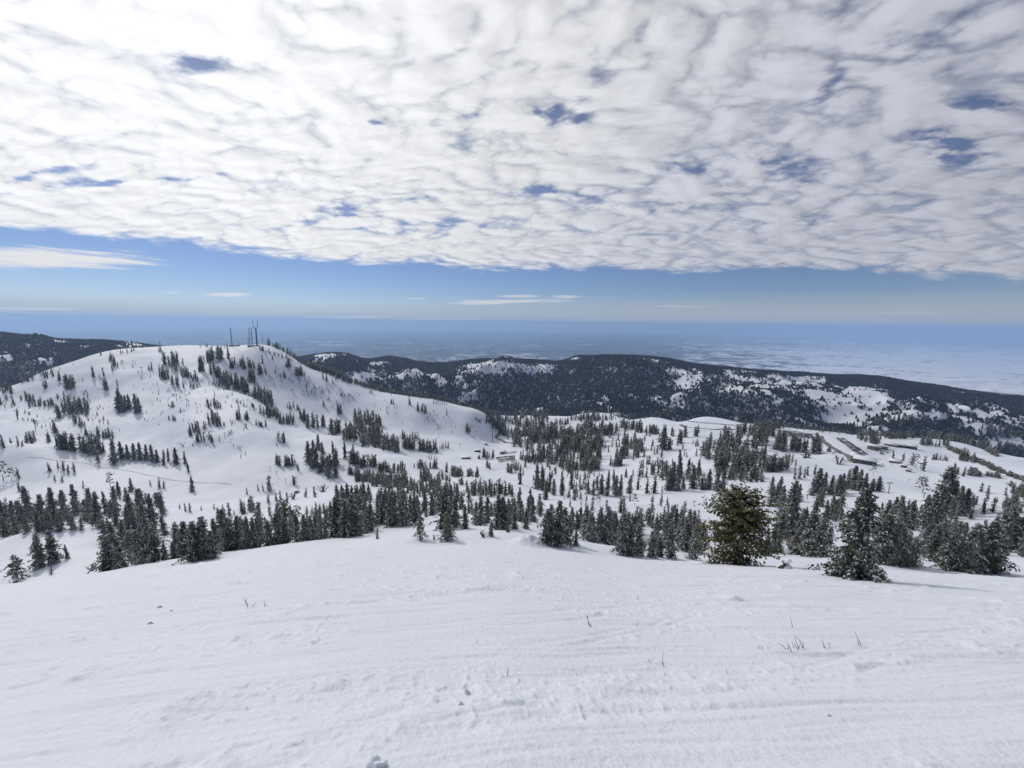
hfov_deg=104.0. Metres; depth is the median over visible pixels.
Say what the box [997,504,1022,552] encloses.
broad fir
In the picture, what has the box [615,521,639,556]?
broad fir
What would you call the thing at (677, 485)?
fir tree
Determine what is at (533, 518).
fir tree
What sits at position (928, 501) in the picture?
fir tree
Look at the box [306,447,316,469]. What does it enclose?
fir tree
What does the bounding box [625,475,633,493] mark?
fir tree
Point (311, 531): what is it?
fir tree
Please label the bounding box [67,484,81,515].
fir tree
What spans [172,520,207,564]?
broad fir
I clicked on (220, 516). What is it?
fir tree
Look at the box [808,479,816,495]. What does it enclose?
fir tree
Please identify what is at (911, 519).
fir tree
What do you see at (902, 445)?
cabin row
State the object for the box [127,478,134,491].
fir tree
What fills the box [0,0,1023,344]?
sky
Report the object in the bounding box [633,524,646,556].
snowy fir
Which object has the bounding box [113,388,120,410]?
fir tree
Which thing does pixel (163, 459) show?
spire fir
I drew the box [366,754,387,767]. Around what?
snow block
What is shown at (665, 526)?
fir tree
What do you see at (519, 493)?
fir tree
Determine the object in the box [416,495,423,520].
fir tree
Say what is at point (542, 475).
fir tree
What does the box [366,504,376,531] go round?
snowy fir
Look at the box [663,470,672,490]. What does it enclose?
fir tree
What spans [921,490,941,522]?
snowy fir
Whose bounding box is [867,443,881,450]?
tan cabin
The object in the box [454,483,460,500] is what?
fir tree
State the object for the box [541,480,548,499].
fir tree
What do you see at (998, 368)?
distant plain
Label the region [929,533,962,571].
broad fir
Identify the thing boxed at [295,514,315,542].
broad fir
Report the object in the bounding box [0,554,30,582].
shaggy fir
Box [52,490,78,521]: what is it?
fir tree
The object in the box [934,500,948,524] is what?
fir tree
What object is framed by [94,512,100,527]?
fir tree
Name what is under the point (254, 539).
fir tree
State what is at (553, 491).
fir tree
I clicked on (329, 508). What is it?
fir tree
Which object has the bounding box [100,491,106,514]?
spire fir
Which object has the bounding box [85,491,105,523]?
fir tree
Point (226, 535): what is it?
broad fir
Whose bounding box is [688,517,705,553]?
fir tree
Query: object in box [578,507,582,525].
fir tree
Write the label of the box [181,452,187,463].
spire fir
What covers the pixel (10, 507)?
fir tree
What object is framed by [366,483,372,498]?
fir tree
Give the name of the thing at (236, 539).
fir tree
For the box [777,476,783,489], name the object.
fir tree
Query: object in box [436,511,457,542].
broad fir
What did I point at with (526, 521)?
broad fir
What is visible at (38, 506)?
fir tree
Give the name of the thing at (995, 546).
broad fir
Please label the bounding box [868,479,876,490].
broad fir
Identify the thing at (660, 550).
broad fir
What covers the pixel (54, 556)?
snowy fir
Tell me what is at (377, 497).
fir tree
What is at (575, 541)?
snowy fir
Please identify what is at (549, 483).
spire fir
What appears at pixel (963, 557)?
broad fir
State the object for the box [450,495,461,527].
fir tree
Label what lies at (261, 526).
fir tree
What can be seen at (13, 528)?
fir tree
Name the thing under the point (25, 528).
fir tree
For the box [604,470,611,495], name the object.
spire fir
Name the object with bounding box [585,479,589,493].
fir tree
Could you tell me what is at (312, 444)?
fir tree
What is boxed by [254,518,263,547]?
fir tree
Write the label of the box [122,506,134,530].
fir tree
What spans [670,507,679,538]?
fir tree
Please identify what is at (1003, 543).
broad fir
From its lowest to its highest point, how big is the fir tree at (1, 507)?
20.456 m
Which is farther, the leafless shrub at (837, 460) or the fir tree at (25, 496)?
the leafless shrub at (837, 460)
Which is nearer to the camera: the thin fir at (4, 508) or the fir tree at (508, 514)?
the fir tree at (508, 514)
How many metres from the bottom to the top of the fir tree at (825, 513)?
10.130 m
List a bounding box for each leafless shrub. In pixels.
[87,563,95,570]
[317,482,327,491]
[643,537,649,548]
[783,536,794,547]
[831,455,849,464]
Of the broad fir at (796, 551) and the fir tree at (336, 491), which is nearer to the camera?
the broad fir at (796, 551)
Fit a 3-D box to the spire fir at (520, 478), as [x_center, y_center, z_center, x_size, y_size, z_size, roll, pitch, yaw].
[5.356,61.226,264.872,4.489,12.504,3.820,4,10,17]
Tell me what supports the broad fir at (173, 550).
on the snow slope
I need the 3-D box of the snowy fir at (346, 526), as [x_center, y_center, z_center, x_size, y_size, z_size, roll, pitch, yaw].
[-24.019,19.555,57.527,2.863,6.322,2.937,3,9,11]
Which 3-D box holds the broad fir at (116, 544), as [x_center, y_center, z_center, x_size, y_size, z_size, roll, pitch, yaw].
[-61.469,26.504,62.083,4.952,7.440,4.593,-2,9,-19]
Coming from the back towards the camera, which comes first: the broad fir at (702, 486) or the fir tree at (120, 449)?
the fir tree at (120, 449)
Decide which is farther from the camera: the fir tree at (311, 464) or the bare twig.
the fir tree at (311, 464)
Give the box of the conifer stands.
[0,338,1023,574]
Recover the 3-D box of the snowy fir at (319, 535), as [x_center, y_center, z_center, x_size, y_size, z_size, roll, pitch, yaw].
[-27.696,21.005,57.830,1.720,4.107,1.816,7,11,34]
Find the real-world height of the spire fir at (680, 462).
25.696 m
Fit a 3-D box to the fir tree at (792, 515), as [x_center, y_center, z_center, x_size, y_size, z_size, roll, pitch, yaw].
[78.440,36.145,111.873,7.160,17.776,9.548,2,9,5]
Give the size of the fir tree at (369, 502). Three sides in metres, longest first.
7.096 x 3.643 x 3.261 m
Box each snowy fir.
[26,533,46,571]
[36,529,70,566]
[127,510,140,529]
[132,526,161,564]
[142,527,167,563]
[159,542,169,561]
[201,530,221,559]
[312,516,325,539]
[336,498,355,537]
[359,500,372,533]
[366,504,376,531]
[394,489,416,526]
[472,497,488,525]
[487,520,494,536]
[572,529,579,545]
[601,506,616,545]
[610,511,635,556]
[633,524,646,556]
[645,531,658,558]
[684,532,700,559]
[801,488,891,582]
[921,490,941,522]
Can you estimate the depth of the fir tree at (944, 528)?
97.93 m
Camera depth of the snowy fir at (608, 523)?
71.07 m
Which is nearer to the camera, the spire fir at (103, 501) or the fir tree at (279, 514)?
the fir tree at (279, 514)
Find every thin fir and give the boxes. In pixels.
[0,497,9,519]
[89,515,95,527]
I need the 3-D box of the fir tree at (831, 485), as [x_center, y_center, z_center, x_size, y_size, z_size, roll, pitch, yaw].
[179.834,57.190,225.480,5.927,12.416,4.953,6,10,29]
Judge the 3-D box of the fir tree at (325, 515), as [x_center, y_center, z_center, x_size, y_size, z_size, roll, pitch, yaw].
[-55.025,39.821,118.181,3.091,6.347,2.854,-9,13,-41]
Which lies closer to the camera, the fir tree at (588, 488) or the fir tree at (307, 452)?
the fir tree at (588, 488)
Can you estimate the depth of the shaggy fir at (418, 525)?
45.02 m
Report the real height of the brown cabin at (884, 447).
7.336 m
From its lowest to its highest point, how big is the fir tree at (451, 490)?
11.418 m
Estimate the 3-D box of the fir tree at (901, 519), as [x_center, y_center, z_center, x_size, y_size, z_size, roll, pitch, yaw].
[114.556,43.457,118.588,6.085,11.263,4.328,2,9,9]
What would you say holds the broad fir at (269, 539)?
on the snow slope
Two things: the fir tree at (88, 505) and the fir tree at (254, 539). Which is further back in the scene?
the fir tree at (88, 505)
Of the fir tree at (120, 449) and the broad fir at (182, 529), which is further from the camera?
the fir tree at (120, 449)
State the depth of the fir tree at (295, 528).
63.29 m
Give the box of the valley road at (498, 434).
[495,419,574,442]
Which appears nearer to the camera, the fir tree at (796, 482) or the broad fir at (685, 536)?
the broad fir at (685, 536)
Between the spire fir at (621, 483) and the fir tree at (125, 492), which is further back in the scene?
the fir tree at (125, 492)
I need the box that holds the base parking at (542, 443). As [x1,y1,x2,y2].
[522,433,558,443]
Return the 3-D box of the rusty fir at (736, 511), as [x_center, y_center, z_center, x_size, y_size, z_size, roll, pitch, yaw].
[15.382,10.154,27.703,5.913,6.424,6.292,4,13,12]
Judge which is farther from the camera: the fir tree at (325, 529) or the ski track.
the ski track
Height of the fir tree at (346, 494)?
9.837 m
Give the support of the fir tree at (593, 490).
on the snow slope
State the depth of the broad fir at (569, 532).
45.27 m
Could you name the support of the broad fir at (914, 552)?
on the snow slope
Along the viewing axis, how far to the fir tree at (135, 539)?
66.53 m
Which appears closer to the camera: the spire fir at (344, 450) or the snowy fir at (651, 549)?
the snowy fir at (651, 549)
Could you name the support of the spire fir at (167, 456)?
on the snow slope
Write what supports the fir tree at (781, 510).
on the snow slope
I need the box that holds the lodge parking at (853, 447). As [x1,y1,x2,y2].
[839,438,866,455]
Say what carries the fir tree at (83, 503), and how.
on the snow slope
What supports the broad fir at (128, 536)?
on the snow slope
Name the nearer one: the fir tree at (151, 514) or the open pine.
the fir tree at (151, 514)
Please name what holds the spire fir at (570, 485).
on the snow slope
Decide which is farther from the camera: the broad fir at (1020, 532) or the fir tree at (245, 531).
the broad fir at (1020, 532)
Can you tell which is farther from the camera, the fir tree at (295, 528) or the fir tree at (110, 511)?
the fir tree at (110, 511)
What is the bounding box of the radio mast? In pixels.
[252,320,257,344]
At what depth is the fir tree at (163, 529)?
187.80 m
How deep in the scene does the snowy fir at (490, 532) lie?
45.16 m
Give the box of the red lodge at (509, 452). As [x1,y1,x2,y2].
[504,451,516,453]
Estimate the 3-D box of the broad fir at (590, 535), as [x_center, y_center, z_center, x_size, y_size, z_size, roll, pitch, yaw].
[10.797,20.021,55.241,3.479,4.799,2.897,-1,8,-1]
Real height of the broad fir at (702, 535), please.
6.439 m
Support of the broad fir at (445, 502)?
on the snow slope
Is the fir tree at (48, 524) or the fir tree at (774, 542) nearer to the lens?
the fir tree at (774, 542)
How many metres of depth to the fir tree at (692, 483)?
275.03 m
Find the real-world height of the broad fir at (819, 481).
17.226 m
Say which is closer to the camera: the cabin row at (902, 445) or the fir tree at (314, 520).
the fir tree at (314, 520)
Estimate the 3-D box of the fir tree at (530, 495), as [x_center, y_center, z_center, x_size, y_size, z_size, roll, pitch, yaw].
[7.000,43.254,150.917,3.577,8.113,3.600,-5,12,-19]
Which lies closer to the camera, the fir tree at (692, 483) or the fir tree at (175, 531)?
the fir tree at (175, 531)
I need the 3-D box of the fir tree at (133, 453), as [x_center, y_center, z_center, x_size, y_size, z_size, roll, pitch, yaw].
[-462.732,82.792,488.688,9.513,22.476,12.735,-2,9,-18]
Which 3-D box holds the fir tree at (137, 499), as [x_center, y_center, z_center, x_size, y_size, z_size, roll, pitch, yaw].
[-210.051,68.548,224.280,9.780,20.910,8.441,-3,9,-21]
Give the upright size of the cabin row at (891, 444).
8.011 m
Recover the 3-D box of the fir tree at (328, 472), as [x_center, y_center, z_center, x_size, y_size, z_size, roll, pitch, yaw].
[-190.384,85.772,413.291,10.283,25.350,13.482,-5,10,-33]
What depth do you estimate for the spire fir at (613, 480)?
315.42 m
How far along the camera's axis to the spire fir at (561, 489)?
183.70 m
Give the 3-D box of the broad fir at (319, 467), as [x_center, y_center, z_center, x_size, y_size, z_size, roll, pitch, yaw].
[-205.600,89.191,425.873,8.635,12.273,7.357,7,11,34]
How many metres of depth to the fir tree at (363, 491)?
205.29 m
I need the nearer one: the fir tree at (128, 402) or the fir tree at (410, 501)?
the fir tree at (410, 501)
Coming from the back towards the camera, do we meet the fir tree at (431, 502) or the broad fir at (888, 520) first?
the fir tree at (431, 502)
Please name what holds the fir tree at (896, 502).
on the snow slope
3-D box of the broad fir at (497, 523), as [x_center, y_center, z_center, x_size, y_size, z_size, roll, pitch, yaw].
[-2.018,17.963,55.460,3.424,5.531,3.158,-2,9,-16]
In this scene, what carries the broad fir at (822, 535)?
on the snow slope
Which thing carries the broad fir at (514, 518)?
on the snow slope
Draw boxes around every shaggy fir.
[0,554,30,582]
[410,513,428,541]
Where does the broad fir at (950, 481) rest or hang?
on the snow slope
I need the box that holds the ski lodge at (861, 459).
[853,454,877,465]
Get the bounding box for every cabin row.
[884,441,898,447]
[897,443,906,447]
[903,443,917,449]
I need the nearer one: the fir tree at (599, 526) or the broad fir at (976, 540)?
the broad fir at (976, 540)
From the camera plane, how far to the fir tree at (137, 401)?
673.66 m
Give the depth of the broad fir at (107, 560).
57.58 m
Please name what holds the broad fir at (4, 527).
on the snow slope
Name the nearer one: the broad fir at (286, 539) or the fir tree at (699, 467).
the broad fir at (286, 539)
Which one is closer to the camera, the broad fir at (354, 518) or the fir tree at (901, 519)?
the broad fir at (354, 518)
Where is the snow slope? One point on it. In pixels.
(390, 645)
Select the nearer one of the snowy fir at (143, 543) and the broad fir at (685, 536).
the snowy fir at (143, 543)
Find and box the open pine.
[152,491,164,513]
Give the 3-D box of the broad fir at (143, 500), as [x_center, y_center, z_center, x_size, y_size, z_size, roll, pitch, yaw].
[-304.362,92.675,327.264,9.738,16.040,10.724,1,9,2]
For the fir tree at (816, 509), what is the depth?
157.59 m
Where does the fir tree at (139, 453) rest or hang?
on the snow slope
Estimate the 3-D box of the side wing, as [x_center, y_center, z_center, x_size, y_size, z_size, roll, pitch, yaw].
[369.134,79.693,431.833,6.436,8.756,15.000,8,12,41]
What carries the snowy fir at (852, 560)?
on the snow slope
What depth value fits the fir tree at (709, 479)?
267.20 m
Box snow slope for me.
[0,345,1023,767]
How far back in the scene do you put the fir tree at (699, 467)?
326.43 m
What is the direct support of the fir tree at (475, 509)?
on the snow slope
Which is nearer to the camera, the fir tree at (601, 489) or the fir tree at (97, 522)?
the fir tree at (97, 522)
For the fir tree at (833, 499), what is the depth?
176.85 m
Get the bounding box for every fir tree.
[0,501,9,518]
[3,501,15,522]
[8,516,21,535]
[10,500,30,528]
[17,486,34,518]
[19,514,33,534]
[28,510,40,533]
[29,494,54,526]
[40,509,56,532]
[44,487,58,520]
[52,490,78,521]
[53,512,66,531]
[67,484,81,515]
[77,499,85,520]
[78,488,104,523]
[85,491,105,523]
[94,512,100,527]
[104,500,113,518]
[107,438,120,464]
[107,486,123,514]
[111,507,122,526]
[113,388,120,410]
[115,481,121,494]
[115,519,132,545]
[116,441,125,458]
[118,394,125,412]
[120,493,133,518]
[121,487,129,499]
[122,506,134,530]
[123,395,129,409]
[124,444,130,459]
[126,394,133,409]
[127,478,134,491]
[128,443,136,460]
[128,530,141,565]
[131,394,141,413]
[132,488,147,516]
[133,442,142,461]
[134,504,151,531]
[136,397,142,412]
[141,444,149,461]
[144,493,159,528]
[148,444,154,461]
[153,449,160,462]
[157,498,167,514]
[158,516,171,535]
[169,526,178,559]
[170,447,181,464]
[188,476,195,491]
[210,518,221,551]
[215,508,225,537]
[228,516,243,550]
[236,516,257,549]
[245,517,262,548]
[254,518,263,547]
[258,517,265,540]
[269,513,284,545]
[274,509,282,530]
[288,519,294,538]
[289,513,301,542]
[302,441,313,464]
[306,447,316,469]
[306,515,317,540]
[311,440,315,454]
[312,515,317,539]
[313,447,318,466]
[315,434,320,449]
[320,442,326,454]
[322,456,332,478]
[322,509,329,528]
[323,519,327,538]
[327,501,331,517]
[332,484,340,499]
[339,491,348,510]
[344,483,349,498]
[353,500,365,535]
[360,481,367,496]
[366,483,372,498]
[368,501,377,523]
[372,494,381,524]
[408,495,412,517]
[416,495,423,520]
[426,492,437,515]
[434,489,440,512]
[449,484,454,507]
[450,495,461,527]
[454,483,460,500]
[459,504,469,528]
[470,502,478,524]
[483,496,491,523]
[506,498,512,521]
[516,487,523,506]
[526,489,531,507]
[527,496,538,522]
[531,464,542,489]
[539,467,545,490]
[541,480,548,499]
[549,479,556,495]
[549,503,554,535]
[570,506,576,529]
[577,505,588,539]
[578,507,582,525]
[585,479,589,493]
[589,479,596,494]
[594,506,606,543]
[597,474,605,494]
[610,475,621,495]
[611,513,618,544]
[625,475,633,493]
[645,517,663,551]
[661,517,668,547]
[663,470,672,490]
[663,522,678,558]
[664,461,676,490]
[670,464,683,491]
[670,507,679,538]
[680,476,685,488]
[685,459,691,473]
[687,464,699,488]
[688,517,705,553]
[696,459,702,474]
[703,469,712,489]
[710,466,721,491]
[720,469,727,489]
[765,476,775,493]
[770,526,780,553]
[771,495,786,526]
[772,482,802,536]
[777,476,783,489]
[785,479,802,515]
[797,484,803,500]
[802,508,810,538]
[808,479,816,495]
[809,497,820,517]
[819,500,832,522]
[823,472,828,490]
[825,475,835,494]
[829,495,835,514]
[841,473,848,493]
[846,469,851,488]
[853,469,865,491]
[862,473,869,488]
[890,496,900,514]
[891,513,906,529]
[892,495,909,530]
[906,500,920,530]
[911,506,940,555]
[918,494,935,525]
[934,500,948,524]
[939,485,949,510]
[940,521,948,548]
[946,499,956,518]
[947,486,969,516]
[958,522,970,537]
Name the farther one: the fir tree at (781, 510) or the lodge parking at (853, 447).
the lodge parking at (853, 447)
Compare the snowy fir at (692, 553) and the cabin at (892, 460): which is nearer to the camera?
the snowy fir at (692, 553)
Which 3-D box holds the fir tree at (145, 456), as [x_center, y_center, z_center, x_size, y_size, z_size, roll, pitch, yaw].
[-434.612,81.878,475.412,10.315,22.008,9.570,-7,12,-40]
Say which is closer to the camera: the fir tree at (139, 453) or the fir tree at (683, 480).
the fir tree at (683, 480)
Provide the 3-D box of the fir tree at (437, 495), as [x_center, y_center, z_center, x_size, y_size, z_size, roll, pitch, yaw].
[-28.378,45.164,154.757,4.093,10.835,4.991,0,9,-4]
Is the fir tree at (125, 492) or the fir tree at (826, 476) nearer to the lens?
the fir tree at (826, 476)
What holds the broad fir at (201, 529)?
on the snow slope
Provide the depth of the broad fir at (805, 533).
68.57 m
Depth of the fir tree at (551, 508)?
47.48 m
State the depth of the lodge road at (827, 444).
562.44 m
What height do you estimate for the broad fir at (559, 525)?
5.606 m
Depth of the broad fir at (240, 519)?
67.37 m
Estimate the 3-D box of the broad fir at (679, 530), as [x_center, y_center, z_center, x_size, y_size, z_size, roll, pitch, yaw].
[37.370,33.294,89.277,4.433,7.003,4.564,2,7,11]
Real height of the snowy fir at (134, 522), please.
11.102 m
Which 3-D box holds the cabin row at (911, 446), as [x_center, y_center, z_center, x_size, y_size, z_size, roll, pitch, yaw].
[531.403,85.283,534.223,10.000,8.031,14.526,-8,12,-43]
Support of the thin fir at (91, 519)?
on the snow slope
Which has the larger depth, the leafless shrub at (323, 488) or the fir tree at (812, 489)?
the leafless shrub at (323, 488)
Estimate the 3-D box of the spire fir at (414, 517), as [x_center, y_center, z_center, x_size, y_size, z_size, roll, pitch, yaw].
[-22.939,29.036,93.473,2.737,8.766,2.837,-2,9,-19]
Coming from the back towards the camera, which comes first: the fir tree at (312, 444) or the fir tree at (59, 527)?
the fir tree at (312, 444)
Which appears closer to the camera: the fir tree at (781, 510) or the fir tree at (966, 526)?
the fir tree at (966, 526)
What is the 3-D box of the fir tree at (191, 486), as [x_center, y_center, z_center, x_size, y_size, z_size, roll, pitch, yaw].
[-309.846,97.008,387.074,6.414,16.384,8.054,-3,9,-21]
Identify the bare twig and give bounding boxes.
[778,636,803,651]
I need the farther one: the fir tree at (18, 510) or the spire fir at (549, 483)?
the spire fir at (549, 483)
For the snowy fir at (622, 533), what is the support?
on the snow slope
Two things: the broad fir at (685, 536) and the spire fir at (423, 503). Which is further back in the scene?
the spire fir at (423, 503)
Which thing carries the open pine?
on the snow slope
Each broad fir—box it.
[0,517,12,537]
[86,535,124,573]
[95,533,134,571]
[122,531,142,561]
[138,488,145,505]
[165,542,183,559]
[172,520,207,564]
[172,521,188,557]
[186,516,227,561]
[216,517,236,551]
[231,516,244,550]
[260,519,275,546]
[278,518,292,544]
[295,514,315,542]
[316,462,322,473]
[322,496,342,538]
[339,497,364,536]
[354,494,375,527]
[373,493,388,526]
[380,491,400,528]
[429,485,460,530]
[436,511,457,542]
[488,494,504,529]
[499,496,517,529]
[510,512,519,529]
[521,509,532,529]
[537,508,558,545]
[548,500,574,547]
[563,507,579,544]
[582,512,600,543]
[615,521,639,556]
[654,536,671,557]
[674,518,684,545]
[677,518,693,552]
[697,478,705,489]
[700,522,711,546]
[762,536,772,556]
[777,533,786,553]
[785,525,803,554]
[788,513,826,556]
[802,519,835,557]
[808,467,827,494]
[826,474,845,496]
[845,465,866,490]
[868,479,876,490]
[870,514,907,565]
[876,476,885,491]
[880,522,918,568]
[890,529,922,568]
[908,538,925,567]
[917,465,960,511]
[917,524,945,561]
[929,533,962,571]
[936,535,983,574]
[940,523,993,575]
[963,488,973,512]
[981,521,1019,574]
[996,539,1011,574]
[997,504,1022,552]
[1006,516,1023,549]
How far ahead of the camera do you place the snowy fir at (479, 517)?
66.06 m
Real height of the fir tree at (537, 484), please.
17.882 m
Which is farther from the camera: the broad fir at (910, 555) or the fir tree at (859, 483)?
the fir tree at (859, 483)
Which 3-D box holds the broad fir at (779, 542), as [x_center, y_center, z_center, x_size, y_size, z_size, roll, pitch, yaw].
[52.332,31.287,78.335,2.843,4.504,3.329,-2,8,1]
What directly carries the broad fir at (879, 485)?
on the snow slope
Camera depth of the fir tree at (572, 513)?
91.39 m
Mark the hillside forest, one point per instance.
(936, 393)
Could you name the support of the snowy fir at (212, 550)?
on the snow slope
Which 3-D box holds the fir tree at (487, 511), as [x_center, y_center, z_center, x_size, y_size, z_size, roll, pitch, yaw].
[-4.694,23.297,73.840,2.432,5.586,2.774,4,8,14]
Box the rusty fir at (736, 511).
[691,479,791,565]
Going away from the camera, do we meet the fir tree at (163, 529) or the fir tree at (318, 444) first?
the fir tree at (163, 529)
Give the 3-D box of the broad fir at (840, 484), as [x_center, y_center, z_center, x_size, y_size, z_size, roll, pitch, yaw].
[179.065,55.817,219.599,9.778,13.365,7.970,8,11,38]
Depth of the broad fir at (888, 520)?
53.26 m
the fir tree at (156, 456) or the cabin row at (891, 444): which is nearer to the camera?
the fir tree at (156, 456)
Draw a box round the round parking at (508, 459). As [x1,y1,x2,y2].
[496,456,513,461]
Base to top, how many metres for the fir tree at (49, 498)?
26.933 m
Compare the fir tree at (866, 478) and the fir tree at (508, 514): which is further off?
the fir tree at (866, 478)
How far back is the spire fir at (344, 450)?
454.91 m
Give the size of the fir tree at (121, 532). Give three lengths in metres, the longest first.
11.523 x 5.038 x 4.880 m
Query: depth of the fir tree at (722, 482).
256.48 m
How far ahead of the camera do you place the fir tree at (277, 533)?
62.38 m
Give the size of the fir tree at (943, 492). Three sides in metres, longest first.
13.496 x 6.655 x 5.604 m
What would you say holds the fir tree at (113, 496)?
on the snow slope
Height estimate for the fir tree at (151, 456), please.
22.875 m
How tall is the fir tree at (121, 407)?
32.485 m
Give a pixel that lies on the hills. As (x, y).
(834, 415)
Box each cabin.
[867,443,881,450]
[878,444,887,449]
[889,458,902,463]
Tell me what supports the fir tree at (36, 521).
on the snow slope
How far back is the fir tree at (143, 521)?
184.41 m
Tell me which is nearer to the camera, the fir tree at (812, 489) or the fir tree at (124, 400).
the fir tree at (812, 489)
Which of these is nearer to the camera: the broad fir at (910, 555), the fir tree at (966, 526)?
the broad fir at (910, 555)
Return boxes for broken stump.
[776,558,792,568]
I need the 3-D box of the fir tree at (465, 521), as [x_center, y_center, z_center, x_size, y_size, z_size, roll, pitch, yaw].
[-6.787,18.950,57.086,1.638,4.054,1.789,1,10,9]
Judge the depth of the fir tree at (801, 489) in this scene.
210.89 m
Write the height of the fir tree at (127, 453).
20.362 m
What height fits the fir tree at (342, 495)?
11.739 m
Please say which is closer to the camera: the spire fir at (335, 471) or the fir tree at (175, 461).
the spire fir at (335, 471)
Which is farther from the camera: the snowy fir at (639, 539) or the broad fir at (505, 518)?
the broad fir at (505, 518)
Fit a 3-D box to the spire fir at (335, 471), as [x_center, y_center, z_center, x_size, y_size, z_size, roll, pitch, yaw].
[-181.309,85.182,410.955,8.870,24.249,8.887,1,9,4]
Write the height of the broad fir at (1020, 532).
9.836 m
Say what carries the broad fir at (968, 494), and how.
on the snow slope
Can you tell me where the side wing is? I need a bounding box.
[850,452,857,460]
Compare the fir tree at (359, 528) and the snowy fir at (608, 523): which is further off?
the snowy fir at (608, 523)
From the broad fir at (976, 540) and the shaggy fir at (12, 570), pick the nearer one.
the broad fir at (976, 540)
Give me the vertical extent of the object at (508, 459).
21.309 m
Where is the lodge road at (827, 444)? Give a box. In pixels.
[679,424,852,461]
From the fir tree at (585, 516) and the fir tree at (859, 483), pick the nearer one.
the fir tree at (585, 516)
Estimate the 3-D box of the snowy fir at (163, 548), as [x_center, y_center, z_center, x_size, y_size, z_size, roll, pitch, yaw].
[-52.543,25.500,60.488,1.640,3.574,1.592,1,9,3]
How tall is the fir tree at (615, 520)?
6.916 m
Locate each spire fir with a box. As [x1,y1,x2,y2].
[63,544,70,558]
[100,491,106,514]
[160,451,165,465]
[166,448,170,461]
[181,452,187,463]
[331,456,339,477]
[342,441,347,458]
[410,490,419,524]
[420,486,427,512]
[517,468,522,484]
[547,472,551,491]
[559,471,566,495]
[568,469,573,488]
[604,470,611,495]
[610,469,614,490]
[619,474,622,495]
[675,449,685,477]
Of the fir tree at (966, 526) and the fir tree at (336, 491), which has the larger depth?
the fir tree at (336, 491)
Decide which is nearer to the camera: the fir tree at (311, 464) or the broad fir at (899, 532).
the broad fir at (899, 532)
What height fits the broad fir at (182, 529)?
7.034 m
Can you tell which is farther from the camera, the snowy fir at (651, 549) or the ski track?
the ski track
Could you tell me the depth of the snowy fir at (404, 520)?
91.11 m
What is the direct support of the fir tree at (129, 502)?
on the snow slope
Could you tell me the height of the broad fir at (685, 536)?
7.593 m
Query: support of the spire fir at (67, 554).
on the snow slope
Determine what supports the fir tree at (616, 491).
on the snow slope
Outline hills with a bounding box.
[0,335,1023,455]
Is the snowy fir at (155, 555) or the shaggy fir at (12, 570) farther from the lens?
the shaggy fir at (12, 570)
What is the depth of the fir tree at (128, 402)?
692.13 m
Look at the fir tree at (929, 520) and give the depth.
91.81 m
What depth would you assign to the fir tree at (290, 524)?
107.54 m
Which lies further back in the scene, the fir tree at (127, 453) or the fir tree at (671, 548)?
the fir tree at (127, 453)
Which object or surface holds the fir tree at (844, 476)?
on the snow slope
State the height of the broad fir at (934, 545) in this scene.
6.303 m
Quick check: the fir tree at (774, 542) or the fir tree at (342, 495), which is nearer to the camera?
the fir tree at (774, 542)
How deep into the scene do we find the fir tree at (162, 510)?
238.84 m
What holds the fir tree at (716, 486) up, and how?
on the snow slope
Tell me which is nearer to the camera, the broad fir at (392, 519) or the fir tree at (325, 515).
the broad fir at (392, 519)
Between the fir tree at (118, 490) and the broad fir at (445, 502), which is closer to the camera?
the broad fir at (445, 502)
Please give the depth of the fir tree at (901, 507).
135.43 m
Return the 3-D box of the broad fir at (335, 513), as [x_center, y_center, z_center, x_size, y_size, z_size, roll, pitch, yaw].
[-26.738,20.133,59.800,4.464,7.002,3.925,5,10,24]
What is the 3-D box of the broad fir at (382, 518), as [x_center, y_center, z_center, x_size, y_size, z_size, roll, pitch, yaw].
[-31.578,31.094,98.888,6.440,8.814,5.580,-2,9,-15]
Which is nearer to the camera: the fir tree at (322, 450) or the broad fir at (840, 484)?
the broad fir at (840, 484)
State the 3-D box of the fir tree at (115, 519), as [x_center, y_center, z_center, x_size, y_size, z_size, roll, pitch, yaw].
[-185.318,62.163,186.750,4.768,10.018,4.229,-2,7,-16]
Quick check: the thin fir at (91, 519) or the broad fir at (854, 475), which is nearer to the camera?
the thin fir at (91, 519)
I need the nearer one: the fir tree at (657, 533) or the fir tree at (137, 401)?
the fir tree at (657, 533)
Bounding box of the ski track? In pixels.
[27,457,226,483]
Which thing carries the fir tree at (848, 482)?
on the snow slope
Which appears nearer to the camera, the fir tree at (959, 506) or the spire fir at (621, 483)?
the fir tree at (959, 506)
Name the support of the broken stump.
on the snow slope
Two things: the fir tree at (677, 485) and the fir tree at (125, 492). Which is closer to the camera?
the fir tree at (677, 485)
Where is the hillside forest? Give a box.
[0,331,1023,457]
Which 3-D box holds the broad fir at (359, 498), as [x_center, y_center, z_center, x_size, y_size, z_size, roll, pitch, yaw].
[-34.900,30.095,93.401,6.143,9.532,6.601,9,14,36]
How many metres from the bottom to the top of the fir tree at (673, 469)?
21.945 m

